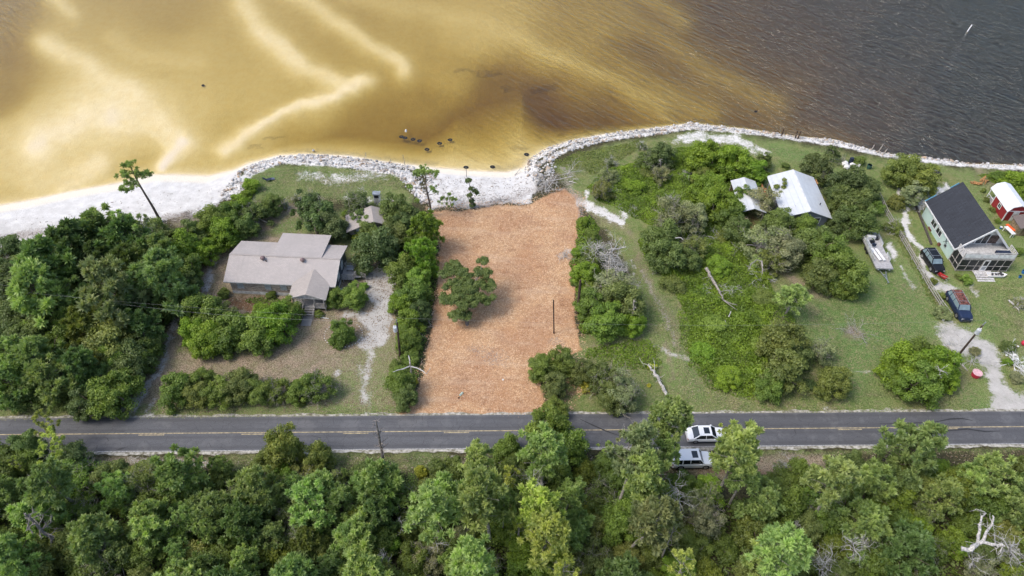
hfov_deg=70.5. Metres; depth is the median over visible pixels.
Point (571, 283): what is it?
shrub
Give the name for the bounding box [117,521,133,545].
shrub
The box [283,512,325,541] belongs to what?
oak tree
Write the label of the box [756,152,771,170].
oak tree
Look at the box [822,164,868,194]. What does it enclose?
oak tree
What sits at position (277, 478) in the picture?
oak tree
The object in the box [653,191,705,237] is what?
oak tree
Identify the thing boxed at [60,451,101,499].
oak tree
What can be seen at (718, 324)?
shrub
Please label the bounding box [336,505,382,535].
oak tree
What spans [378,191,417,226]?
oak tree
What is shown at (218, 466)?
pine tree
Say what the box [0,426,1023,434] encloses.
road centre line
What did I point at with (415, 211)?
oak tree
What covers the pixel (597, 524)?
shrub
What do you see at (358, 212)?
oak tree
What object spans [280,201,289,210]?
shrub
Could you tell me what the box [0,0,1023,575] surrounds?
ground
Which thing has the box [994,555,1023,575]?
shrub
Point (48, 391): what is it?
pine tree
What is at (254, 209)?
oak tree
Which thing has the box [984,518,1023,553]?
shrub
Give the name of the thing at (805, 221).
oak tree
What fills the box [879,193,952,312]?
rail fence
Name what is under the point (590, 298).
oak tree
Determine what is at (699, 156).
oak tree
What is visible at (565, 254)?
brush pile
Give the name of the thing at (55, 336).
oak tree
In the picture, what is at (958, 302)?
old van
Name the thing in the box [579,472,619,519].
oak tree
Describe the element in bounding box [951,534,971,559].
shrub
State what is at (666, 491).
oak tree
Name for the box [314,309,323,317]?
shrub
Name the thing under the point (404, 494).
oak tree
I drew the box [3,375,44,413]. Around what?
oak tree
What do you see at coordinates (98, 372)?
oak tree
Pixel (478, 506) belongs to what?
pine tree
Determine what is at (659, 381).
fallen log
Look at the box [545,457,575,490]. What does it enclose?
oak tree
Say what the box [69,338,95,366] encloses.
oak tree
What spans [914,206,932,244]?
brick edging
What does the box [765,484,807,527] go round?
oak tree
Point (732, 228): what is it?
oak tree
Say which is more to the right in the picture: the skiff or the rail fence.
the skiff
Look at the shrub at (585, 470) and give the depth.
84.44 m
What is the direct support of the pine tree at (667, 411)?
on the ground
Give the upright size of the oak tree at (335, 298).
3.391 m
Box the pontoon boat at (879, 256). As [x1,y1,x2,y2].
[862,232,892,270]
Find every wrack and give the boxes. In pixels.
[0,206,219,239]
[5,184,228,233]
[434,177,530,204]
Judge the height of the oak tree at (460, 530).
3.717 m
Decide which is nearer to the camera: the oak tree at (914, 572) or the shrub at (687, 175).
the oak tree at (914, 572)
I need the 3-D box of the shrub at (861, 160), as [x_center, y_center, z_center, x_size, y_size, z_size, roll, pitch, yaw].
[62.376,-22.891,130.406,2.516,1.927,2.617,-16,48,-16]
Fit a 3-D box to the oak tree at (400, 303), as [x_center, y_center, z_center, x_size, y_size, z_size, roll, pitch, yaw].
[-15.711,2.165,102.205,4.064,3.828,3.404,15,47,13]
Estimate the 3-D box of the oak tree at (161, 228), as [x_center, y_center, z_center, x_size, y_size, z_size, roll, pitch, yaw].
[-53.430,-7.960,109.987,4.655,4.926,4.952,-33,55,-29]
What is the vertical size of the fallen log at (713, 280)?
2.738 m
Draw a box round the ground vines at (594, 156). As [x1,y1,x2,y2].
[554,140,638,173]
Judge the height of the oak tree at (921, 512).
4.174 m
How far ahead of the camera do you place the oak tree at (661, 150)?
126.28 m
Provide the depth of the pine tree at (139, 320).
94.85 m
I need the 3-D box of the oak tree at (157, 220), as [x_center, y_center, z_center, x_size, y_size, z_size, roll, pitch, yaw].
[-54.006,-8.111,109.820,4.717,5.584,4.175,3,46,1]
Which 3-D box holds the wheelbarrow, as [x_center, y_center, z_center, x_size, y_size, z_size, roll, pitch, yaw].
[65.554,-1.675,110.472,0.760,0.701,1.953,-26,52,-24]
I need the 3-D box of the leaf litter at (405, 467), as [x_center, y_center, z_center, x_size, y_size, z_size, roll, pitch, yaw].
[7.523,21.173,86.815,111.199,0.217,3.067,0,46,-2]
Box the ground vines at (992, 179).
[980,172,1023,186]
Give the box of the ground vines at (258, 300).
[177,297,288,351]
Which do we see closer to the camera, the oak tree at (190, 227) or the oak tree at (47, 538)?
the oak tree at (47, 538)
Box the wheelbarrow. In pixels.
[936,272,949,280]
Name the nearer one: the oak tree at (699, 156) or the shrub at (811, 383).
the shrub at (811, 383)
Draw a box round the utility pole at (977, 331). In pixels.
[959,322,985,354]
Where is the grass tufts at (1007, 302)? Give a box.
[953,280,1023,348]
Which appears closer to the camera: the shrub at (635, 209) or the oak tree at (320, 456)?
the oak tree at (320, 456)
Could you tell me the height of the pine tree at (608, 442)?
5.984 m
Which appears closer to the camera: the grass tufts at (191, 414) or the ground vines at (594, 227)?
the grass tufts at (191, 414)
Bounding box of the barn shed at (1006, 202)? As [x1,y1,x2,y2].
[986,182,1023,220]
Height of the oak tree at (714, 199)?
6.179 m
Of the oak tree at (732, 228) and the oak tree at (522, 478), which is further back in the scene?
the oak tree at (732, 228)
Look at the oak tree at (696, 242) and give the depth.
110.19 m
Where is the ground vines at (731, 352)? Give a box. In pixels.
[676,282,795,399]
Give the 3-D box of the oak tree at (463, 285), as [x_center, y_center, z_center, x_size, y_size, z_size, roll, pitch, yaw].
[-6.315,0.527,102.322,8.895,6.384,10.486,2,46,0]
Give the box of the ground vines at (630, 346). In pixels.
[585,338,661,369]
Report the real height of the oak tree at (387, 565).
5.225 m
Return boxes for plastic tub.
[971,369,982,378]
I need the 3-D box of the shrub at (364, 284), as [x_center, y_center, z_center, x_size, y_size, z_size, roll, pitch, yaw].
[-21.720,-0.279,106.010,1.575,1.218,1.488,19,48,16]
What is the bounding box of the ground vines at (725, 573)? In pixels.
[0,474,1023,575]
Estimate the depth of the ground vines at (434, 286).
101.34 m
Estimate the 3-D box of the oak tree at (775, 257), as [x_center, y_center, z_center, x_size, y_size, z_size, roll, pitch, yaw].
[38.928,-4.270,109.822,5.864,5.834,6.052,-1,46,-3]
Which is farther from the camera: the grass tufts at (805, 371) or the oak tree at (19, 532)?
the grass tufts at (805, 371)
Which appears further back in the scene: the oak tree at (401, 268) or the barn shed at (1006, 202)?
the barn shed at (1006, 202)
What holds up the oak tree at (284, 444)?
on the ground
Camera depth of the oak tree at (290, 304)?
99.69 m
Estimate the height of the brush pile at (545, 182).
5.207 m
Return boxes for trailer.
[864,247,888,282]
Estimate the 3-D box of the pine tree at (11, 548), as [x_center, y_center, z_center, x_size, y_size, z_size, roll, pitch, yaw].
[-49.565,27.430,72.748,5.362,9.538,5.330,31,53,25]
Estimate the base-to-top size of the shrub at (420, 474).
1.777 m
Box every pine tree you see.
[0,333,19,361]
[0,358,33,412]
[0,474,26,518]
[0,531,53,575]
[3,483,72,542]
[4,256,79,331]
[4,334,74,391]
[6,455,25,470]
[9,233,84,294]
[14,455,75,510]
[21,351,86,412]
[30,409,63,445]
[34,425,65,464]
[40,271,94,322]
[43,216,99,268]
[52,345,110,390]
[57,305,97,347]
[63,510,128,568]
[73,237,106,285]
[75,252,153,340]
[79,201,131,246]
[88,294,126,319]
[92,212,158,267]
[93,469,139,519]
[97,240,145,285]
[108,209,137,246]
[113,159,160,219]
[116,273,152,307]
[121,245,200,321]
[123,303,146,312]
[124,303,168,345]
[126,513,175,555]
[127,496,169,533]
[131,230,177,263]
[134,212,156,242]
[149,442,214,512]
[152,557,204,575]
[162,535,189,568]
[166,498,199,540]
[185,487,230,542]
[188,550,222,575]
[189,513,224,549]
[203,560,255,575]
[207,455,234,483]
[216,495,265,546]
[225,463,290,524]
[229,541,269,575]
[256,519,287,553]
[268,551,319,575]
[281,470,303,501]
[283,476,335,534]
[287,495,308,520]
[288,526,323,555]
[301,468,334,507]
[316,547,346,575]
[316,563,336,575]
[322,480,361,526]
[329,518,365,558]
[333,503,383,551]
[335,536,397,575]
[337,468,349,482]
[347,470,366,493]
[352,493,401,548]
[356,456,404,508]
[368,478,404,513]
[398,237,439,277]
[402,478,463,544]
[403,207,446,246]
[406,164,439,208]
[429,470,467,525]
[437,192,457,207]
[437,546,467,575]
[448,532,498,575]
[455,438,494,480]
[456,463,515,541]
[491,485,517,527]
[503,464,520,488]
[507,506,527,542]
[509,493,533,537]
[514,420,569,485]
[514,476,568,538]
[516,505,571,570]
[547,552,579,575]
[556,475,587,515]
[561,507,595,552]
[594,550,653,575]
[596,440,613,460]
[605,418,661,499]
[615,421,637,449]
[620,447,672,505]
[626,494,683,555]
[647,393,693,453]
[650,522,687,557]
[652,431,681,471]
[667,547,695,575]
[692,480,723,505]
[708,419,764,489]
[716,423,731,451]
[723,458,760,507]
[734,475,785,529]
[739,538,789,575]
[744,520,816,575]
[799,454,863,512]
[827,496,894,551]
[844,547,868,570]
[847,456,897,503]
[870,518,939,575]
[870,548,882,575]
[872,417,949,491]
[915,472,963,521]
[948,458,990,495]
[958,450,1023,503]
[994,488,1023,530]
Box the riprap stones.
[221,123,1016,203]
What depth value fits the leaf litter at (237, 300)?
97.34 m
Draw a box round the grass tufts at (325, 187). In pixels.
[250,166,412,203]
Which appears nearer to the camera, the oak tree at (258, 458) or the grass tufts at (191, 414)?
the oak tree at (258, 458)
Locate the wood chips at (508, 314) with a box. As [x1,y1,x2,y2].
[404,194,577,414]
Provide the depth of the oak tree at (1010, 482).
82.02 m
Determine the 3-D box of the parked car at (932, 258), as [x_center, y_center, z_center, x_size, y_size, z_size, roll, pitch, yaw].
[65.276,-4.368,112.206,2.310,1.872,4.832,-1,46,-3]
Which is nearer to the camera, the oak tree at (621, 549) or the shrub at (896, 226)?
the oak tree at (621, 549)
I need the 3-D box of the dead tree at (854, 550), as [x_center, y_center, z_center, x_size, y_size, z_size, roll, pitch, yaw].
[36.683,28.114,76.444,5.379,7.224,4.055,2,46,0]
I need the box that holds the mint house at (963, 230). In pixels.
[922,182,1017,281]
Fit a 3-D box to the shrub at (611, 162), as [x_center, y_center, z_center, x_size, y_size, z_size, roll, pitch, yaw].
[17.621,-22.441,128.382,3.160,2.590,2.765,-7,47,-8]
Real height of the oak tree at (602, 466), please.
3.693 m
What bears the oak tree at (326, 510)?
on the ground
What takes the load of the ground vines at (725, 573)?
on the ground
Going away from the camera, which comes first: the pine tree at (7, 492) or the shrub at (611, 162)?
the pine tree at (7, 492)
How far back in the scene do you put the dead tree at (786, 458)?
85.66 m
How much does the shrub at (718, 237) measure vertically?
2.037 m
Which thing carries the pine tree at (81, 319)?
on the ground
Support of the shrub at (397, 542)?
on the ground
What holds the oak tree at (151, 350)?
on the ground
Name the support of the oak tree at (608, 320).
on the ground
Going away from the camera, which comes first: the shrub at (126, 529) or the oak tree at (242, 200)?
the shrub at (126, 529)
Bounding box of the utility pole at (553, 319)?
[553,300,554,333]
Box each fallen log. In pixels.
[608,241,625,250]
[643,359,666,395]
[705,267,736,309]
[750,260,764,273]
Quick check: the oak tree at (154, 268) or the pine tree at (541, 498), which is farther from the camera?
the oak tree at (154, 268)
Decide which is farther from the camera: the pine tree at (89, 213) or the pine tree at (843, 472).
the pine tree at (89, 213)
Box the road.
[0,411,1023,452]
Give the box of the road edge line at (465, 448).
[49,443,1023,452]
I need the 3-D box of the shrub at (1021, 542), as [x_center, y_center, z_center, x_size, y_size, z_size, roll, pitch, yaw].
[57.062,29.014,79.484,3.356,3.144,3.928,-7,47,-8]
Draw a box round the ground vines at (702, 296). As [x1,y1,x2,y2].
[587,145,782,395]
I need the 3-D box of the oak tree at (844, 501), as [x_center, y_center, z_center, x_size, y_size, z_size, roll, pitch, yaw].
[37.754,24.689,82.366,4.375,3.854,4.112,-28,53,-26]
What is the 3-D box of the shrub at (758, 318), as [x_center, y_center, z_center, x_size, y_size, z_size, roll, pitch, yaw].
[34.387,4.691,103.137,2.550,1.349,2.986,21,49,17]
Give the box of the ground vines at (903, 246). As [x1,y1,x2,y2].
[891,220,937,302]
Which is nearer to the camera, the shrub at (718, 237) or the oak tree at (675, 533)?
the oak tree at (675, 533)
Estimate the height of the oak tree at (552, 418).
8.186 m
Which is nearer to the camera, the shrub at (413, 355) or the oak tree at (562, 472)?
the oak tree at (562, 472)
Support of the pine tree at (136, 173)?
on the ground
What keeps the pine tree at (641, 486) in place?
on the ground
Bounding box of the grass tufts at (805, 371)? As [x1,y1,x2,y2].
[590,279,980,413]
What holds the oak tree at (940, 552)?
on the ground
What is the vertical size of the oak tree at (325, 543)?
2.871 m
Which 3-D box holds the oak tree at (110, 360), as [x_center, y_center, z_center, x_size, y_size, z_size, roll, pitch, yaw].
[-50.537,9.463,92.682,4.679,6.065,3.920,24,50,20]
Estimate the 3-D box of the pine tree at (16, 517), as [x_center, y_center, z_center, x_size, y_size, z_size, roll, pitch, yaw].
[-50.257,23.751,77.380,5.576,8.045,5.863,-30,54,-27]
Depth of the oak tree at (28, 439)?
82.96 m
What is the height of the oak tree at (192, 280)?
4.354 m
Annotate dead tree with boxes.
[23,506,59,545]
[372,418,388,459]
[378,548,391,566]
[393,355,429,381]
[423,528,449,553]
[582,237,611,262]
[593,230,626,277]
[603,254,642,287]
[630,419,673,452]
[665,471,700,519]
[775,449,802,466]
[808,543,838,575]
[831,532,882,560]
[918,197,927,211]
[961,509,1004,554]
[965,543,992,575]
[987,529,1023,568]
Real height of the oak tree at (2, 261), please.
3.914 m
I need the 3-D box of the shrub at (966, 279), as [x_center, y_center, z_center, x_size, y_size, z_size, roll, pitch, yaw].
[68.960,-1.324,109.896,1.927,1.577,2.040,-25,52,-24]
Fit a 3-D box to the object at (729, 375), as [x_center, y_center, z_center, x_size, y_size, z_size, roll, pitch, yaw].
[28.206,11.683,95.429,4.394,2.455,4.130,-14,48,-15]
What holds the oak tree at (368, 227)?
on the ground
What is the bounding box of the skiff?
[986,272,1006,277]
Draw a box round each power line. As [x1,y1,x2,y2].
[5,285,395,322]
[414,318,984,324]
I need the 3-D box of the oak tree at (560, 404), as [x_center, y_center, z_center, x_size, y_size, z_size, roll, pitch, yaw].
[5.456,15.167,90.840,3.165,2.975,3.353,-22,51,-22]
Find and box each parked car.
[671,448,711,469]
[685,425,726,443]
[920,247,944,273]
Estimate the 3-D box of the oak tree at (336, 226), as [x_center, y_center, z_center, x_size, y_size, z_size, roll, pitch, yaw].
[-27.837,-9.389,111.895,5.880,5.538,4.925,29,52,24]
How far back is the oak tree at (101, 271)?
92.05 m
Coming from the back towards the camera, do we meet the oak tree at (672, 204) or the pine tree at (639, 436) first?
the oak tree at (672, 204)
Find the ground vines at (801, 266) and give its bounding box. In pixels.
[784,234,845,298]
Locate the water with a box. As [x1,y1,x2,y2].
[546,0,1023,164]
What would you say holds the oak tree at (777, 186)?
on the ground
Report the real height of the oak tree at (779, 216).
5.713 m
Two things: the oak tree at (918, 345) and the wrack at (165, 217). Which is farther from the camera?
the wrack at (165, 217)
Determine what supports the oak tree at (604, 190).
on the ground
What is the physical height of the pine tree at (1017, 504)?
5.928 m
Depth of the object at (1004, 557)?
78.13 m
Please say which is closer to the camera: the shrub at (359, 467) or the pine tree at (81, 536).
the pine tree at (81, 536)
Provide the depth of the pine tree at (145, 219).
102.01 m
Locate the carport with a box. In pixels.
[729,177,765,218]
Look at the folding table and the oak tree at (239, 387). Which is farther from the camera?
the folding table
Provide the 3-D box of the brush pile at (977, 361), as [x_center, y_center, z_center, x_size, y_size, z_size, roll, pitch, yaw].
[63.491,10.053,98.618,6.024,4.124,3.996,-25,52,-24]
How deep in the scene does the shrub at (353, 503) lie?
80.78 m
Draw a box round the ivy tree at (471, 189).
[465,178,480,207]
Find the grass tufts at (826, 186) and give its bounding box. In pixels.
[560,140,996,279]
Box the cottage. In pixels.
[345,206,384,238]
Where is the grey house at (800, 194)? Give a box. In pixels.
[760,169,831,228]
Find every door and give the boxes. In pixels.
[979,260,990,270]
[1008,212,1019,220]
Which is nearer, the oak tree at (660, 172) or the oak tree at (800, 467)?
the oak tree at (800, 467)
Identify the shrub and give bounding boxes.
[0,242,11,260]
[48,442,64,469]
[51,495,90,523]
[63,550,101,575]
[109,490,140,516]
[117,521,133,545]
[157,564,183,575]
[169,539,209,567]
[181,482,211,501]
[207,533,240,558]
[217,287,230,298]
[239,190,252,199]
[241,178,261,193]
[256,533,294,571]
[265,291,275,299]
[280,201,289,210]
[291,193,300,203]
[298,401,305,406]
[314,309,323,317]
[321,508,344,543]
[327,317,357,350]
[339,486,363,508]
[346,461,366,478]
[353,263,368,278]
[359,282,368,287]
[386,534,402,552]
[389,358,401,372]
[400,349,419,365]
[414,465,428,479]
[417,513,451,536]
[465,529,488,550]
[480,518,513,550]
[497,473,519,492]
[546,550,577,575]
[569,277,582,287]
[570,246,585,257]
[572,455,597,488]
[572,571,591,575]
[575,216,588,228]
[577,511,605,546]
[578,381,592,393]
[583,228,598,241]
[583,501,599,513]
[584,280,601,289]
[604,155,618,168]
[609,186,621,195]
[614,489,632,509]
[621,178,646,195]
[628,204,636,215]
[636,141,646,150]
[636,167,654,179]
[646,567,665,575]
[647,363,657,371]
[657,274,686,293]
[674,190,695,203]
[678,171,691,181]
[688,341,716,364]
[694,283,709,294]
[695,555,723,575]
[696,313,728,334]
[704,229,729,246]
[709,533,739,564]
[716,283,741,300]
[729,499,756,518]
[733,514,769,552]
[733,555,760,575]
[745,366,759,379]
[746,262,777,288]
[747,311,761,327]
[750,336,769,359]
[751,287,776,309]
[772,459,785,468]
[781,162,789,169]
[794,543,819,575]
[804,379,816,390]
[811,543,835,574]
[851,523,872,550]
[853,155,866,167]
[872,199,886,214]
[879,223,892,231]
[886,193,906,211]
[886,217,906,235]
[896,457,909,468]
[928,458,951,479]
[929,277,938,284]
[932,305,953,320]
[935,292,945,299]
[950,513,985,538]
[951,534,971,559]
[959,274,973,285]
[968,537,999,566]
[969,346,980,355]
[982,197,989,202]
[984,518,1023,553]
[991,170,1004,180]
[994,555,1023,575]
[996,170,1023,187]
[998,340,1017,353]
[1001,358,1013,366]
[1008,371,1023,384]
[1012,247,1023,256]
[1012,454,1023,472]
[1013,185,1023,200]
[1013,295,1023,309]
[1017,534,1023,560]
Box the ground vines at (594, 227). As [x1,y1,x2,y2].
[568,215,641,334]
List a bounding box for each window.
[236,283,244,288]
[264,284,272,289]
[279,285,287,290]
[930,218,937,229]
[935,226,941,237]
[974,234,991,243]
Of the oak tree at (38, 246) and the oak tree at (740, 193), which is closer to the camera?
the oak tree at (38, 246)
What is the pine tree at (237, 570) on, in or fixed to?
on the ground
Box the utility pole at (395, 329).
[393,319,400,356]
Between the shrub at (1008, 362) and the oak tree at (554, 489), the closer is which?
the oak tree at (554, 489)
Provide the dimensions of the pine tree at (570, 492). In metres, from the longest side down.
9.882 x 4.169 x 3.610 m
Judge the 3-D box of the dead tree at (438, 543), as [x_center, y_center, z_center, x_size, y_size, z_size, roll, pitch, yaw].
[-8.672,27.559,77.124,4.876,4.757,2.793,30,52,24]
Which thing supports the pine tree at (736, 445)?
on the ground
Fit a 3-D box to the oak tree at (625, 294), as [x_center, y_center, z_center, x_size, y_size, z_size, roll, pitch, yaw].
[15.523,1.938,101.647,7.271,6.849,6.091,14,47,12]
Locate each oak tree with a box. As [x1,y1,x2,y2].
[0,233,21,259]
[0,257,9,264]
[0,260,33,302]
[0,293,32,328]
[0,317,21,351]
[0,439,18,471]
[0,460,24,488]
[0,502,10,528]
[0,528,25,544]
[2,312,60,341]
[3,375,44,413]
[4,428,48,457]
[4,485,27,508]
[13,443,48,476]
[19,537,65,575]
[25,323,44,335]
[36,524,63,548]
[43,324,83,358]
[49,528,90,564]
[53,389,69,411]
[56,493,114,526]
[58,439,98,473]
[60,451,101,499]
[64,386,102,422]
[69,279,84,291]
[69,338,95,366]
[80,317,136,366]
[81,538,148,575]
[83,359,107,385]
[86,366,146,420]
[88,457,114,483]
[88,458,131,498]
[97,344,128,373]
[104,337,158,384]
[120,532,169,573]
[123,451,179,498]
[124,477,172,510]
[127,338,163,373]
[127,566,154,575]
[128,455,155,475]
[132,322,167,354]
[133,303,162,326]
[139,216,169,233]
[150,223,171,237]
[154,517,194,563]
[155,290,184,324]
[156,229,175,241]
[156,370,190,414]
[166,228,202,259]
[169,252,203,278]
[174,218,211,245]
[177,316,207,348]
[177,376,206,409]
[180,292,225,324]
[182,270,204,294]
[186,318,231,360]
[189,366,216,385]
[192,203,226,238]
[192,547,232,574]
[193,236,222,266]
[197,374,233,412]
[203,496,233,535]
[205,216,241,252]
[208,462,236,490]
[213,311,247,359]
[216,201,243,218]
[216,300,239,325]
[219,365,259,405]
[226,480,240,498]
[228,192,254,218]
[231,212,259,240]
[238,200,274,232]
[238,314,274,357]
[243,447,282,475]
[246,378,269,405]
[246,509,269,528]
[251,302,269,315]
[254,298,300,344]
[257,472,283,487]
[258,192,284,217]
[259,375,292,408]
[261,421,305,472]
[266,461,297,500]
[266,491,291,526]
[275,548,318,570]
[282,294,306,327]
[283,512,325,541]
[285,378,311,407]
[288,461,315,477]
[289,187,320,216]
[295,195,339,234]
[299,367,339,407]
[302,438,338,472]
[306,533,331,565]
[311,497,328,512]
[317,211,351,239]
[324,286,343,309]
[324,468,346,489]
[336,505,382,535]
[339,280,368,312]
[341,186,377,214]
[347,206,368,233]
[350,225,401,275]
[357,220,379,236]
[368,526,400,556]
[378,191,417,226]
[382,219,408,249]
[382,365,415,400]
[382,561,401,575]
[383,253,414,289]
[387,293,411,314]
[390,383,418,412]
[391,210,417,236]
[391,472,418,516]
[393,277,433,309]
[394,307,426,334]
[394,511,419,541]
[395,327,422,350]
[395,568,417,575]
[396,539,432,575]
[402,205,421,231]
[404,266,431,286]
[409,299,431,325]
[411,539,446,575]
[414,475,435,503]
[425,537,457,575]
[427,455,464,481]
[437,256,496,325]
[448,522,475,541]
[477,548,502,575]
[485,456,498,481]
[488,432,521,466]
[497,448,529,478]
[501,527,532,558]
[504,548,552,575]
[515,461,554,493]
[524,404,574,455]
[527,352,551,383]
[540,370,572,399]
[541,395,568,416]
[544,485,569,512]
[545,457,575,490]
[548,344,577,378]
[558,428,590,467]
[568,540,583,554]
[569,260,599,285]
[569,357,597,385]
[572,286,606,321]
[574,532,613,575]
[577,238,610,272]
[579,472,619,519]
[580,300,625,346]
[581,268,636,299]
[585,362,645,422]
[586,359,626,403]
[588,177,620,203]
[591,451,624,490]
[596,166,619,184]
[596,381,623,416]
[596,497,637,546]
[601,280,646,320]
[611,540,645,572]
[622,312,647,337]
[631,514,660,541]
[633,151,657,168]
[638,217,680,261]
[639,542,667,570]
[645,141,676,169]
[645,237,686,272]
[649,164,674,186]
[650,486,684,521]
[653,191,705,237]
[657,152,677,165]
[657,521,679,544]
[659,547,697,575]
[665,468,703,502]
[673,200,708,234]
[677,524,714,559]
[678,229,709,263]
[678,246,702,270]
[681,488,717,519]
[682,497,727,548]
[684,140,720,173]
[686,170,727,201]
[690,167,710,183]
[692,505,726,536]
[693,472,726,508]
[696,183,740,222]
[703,253,732,279]
[712,196,746,229]
[713,144,754,179]
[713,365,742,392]
[719,214,752,245]
[731,224,789,265]
[733,184,750,198]
[738,156,767,185]
[745,185,780,215]
[748,254,764,267]
[752,245,790,278]
[754,318,813,361]
[754,368,784,405]
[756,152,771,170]
[758,348,809,394]
[759,207,796,235]
[760,465,802,496]
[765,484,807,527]
[767,227,806,272]
[768,177,786,193]
[772,283,813,317]
[782,455,823,497]
[790,212,818,236]
[791,340,814,370]
[794,225,841,266]
[794,508,824,543]
[798,152,834,183]
[799,486,828,518]
[802,257,839,296]
[809,169,830,189]
[810,232,854,262]
[810,334,836,367]
[812,366,853,401]
[813,501,854,538]
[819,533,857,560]
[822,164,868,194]
[823,188,834,202]
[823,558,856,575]
[824,144,842,162]
[824,209,853,234]
[825,183,876,222]
[825,251,870,293]
[831,282,858,300]
[833,491,855,521]
[839,203,883,240]
[842,448,864,469]
[851,175,882,203]
[855,540,906,575]
[861,458,887,468]
[863,498,888,522]
[872,338,930,389]
[879,463,921,511]
[880,153,921,187]
[880,363,906,391]
[880,486,917,516]
[887,509,913,532]
[891,359,944,410]
[899,180,928,205]
[901,162,941,196]
[902,335,935,351]
[906,494,939,526]
[910,515,934,538]
[910,559,934,575]
[914,344,963,391]
[915,473,939,502]
[931,467,973,507]
[932,536,953,567]
[934,525,968,562]
[936,370,961,394]
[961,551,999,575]
[962,485,1012,532]
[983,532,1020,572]
[987,470,1023,509]
[1006,566,1023,575]
[1012,472,1023,487]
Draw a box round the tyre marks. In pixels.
[581,418,995,435]
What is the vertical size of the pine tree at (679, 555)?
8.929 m
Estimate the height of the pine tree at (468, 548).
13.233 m
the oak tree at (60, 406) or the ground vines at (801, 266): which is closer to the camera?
the oak tree at (60, 406)
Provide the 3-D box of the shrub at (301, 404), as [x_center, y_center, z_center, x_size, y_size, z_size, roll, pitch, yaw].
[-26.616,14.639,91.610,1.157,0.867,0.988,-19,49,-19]
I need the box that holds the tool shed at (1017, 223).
[1009,214,1023,235]
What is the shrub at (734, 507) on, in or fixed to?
on the ground
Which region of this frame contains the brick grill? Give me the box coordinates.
[372,191,380,204]
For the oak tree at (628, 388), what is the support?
on the ground
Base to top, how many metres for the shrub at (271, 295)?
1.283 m
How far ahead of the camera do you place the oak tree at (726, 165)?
124.00 m
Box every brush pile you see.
[449,192,465,208]
[475,193,521,207]
[532,166,568,193]
[556,245,576,259]
[559,158,582,180]
[830,308,878,347]
[934,325,983,351]
[962,350,998,370]
[992,338,1023,373]
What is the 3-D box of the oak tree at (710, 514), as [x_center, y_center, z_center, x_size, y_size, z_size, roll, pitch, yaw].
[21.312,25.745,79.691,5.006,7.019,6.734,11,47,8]
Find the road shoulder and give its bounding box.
[0,408,1023,455]
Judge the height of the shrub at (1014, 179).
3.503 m
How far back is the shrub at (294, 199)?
119.26 m
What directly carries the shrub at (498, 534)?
on the ground
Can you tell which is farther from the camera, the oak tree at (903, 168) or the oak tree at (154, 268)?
the oak tree at (903, 168)
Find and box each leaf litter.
[106,450,1022,473]
[124,212,397,413]
[578,202,925,411]
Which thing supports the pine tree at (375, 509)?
on the ground
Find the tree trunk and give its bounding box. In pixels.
[576,279,581,313]
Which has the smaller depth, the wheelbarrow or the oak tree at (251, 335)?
the oak tree at (251, 335)
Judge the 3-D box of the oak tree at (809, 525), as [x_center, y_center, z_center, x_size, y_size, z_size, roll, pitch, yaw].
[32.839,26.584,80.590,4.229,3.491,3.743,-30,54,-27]
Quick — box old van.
[945,289,972,321]
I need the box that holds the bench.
[346,265,352,271]
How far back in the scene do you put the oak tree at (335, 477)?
82.92 m
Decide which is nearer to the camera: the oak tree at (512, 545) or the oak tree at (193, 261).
the oak tree at (512, 545)
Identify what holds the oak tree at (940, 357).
on the ground
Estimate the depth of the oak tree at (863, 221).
113.96 m
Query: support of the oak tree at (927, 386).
on the ground
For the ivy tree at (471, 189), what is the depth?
117.08 m
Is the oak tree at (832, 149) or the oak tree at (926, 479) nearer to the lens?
the oak tree at (926, 479)
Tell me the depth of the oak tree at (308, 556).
75.76 m
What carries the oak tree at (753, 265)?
on the ground
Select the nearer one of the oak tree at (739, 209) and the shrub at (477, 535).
the shrub at (477, 535)
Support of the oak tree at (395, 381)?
on the ground
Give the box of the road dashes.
[35,428,957,435]
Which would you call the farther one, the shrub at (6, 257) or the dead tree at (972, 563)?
the shrub at (6, 257)
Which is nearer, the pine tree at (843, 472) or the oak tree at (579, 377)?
the pine tree at (843, 472)
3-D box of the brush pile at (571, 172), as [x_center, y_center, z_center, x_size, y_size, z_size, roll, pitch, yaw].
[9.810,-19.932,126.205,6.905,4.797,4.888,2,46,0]
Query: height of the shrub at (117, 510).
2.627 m
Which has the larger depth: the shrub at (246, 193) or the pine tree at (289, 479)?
the shrub at (246, 193)
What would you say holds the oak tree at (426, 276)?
on the ground
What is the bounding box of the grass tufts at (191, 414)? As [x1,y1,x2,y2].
[0,408,398,420]
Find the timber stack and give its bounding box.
[970,181,982,184]
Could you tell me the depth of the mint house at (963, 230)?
112.06 m
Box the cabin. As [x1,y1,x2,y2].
[223,233,372,325]
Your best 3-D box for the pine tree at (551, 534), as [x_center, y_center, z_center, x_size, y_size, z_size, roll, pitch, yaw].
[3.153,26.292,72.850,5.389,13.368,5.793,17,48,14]
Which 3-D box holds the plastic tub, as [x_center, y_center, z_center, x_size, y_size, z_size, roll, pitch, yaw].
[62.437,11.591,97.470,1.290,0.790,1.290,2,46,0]
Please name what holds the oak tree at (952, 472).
on the ground
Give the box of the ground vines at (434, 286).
[392,237,439,377]
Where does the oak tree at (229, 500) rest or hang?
on the ground
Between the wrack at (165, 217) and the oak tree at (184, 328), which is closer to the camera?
the oak tree at (184, 328)
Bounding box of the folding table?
[1002,226,1015,237]

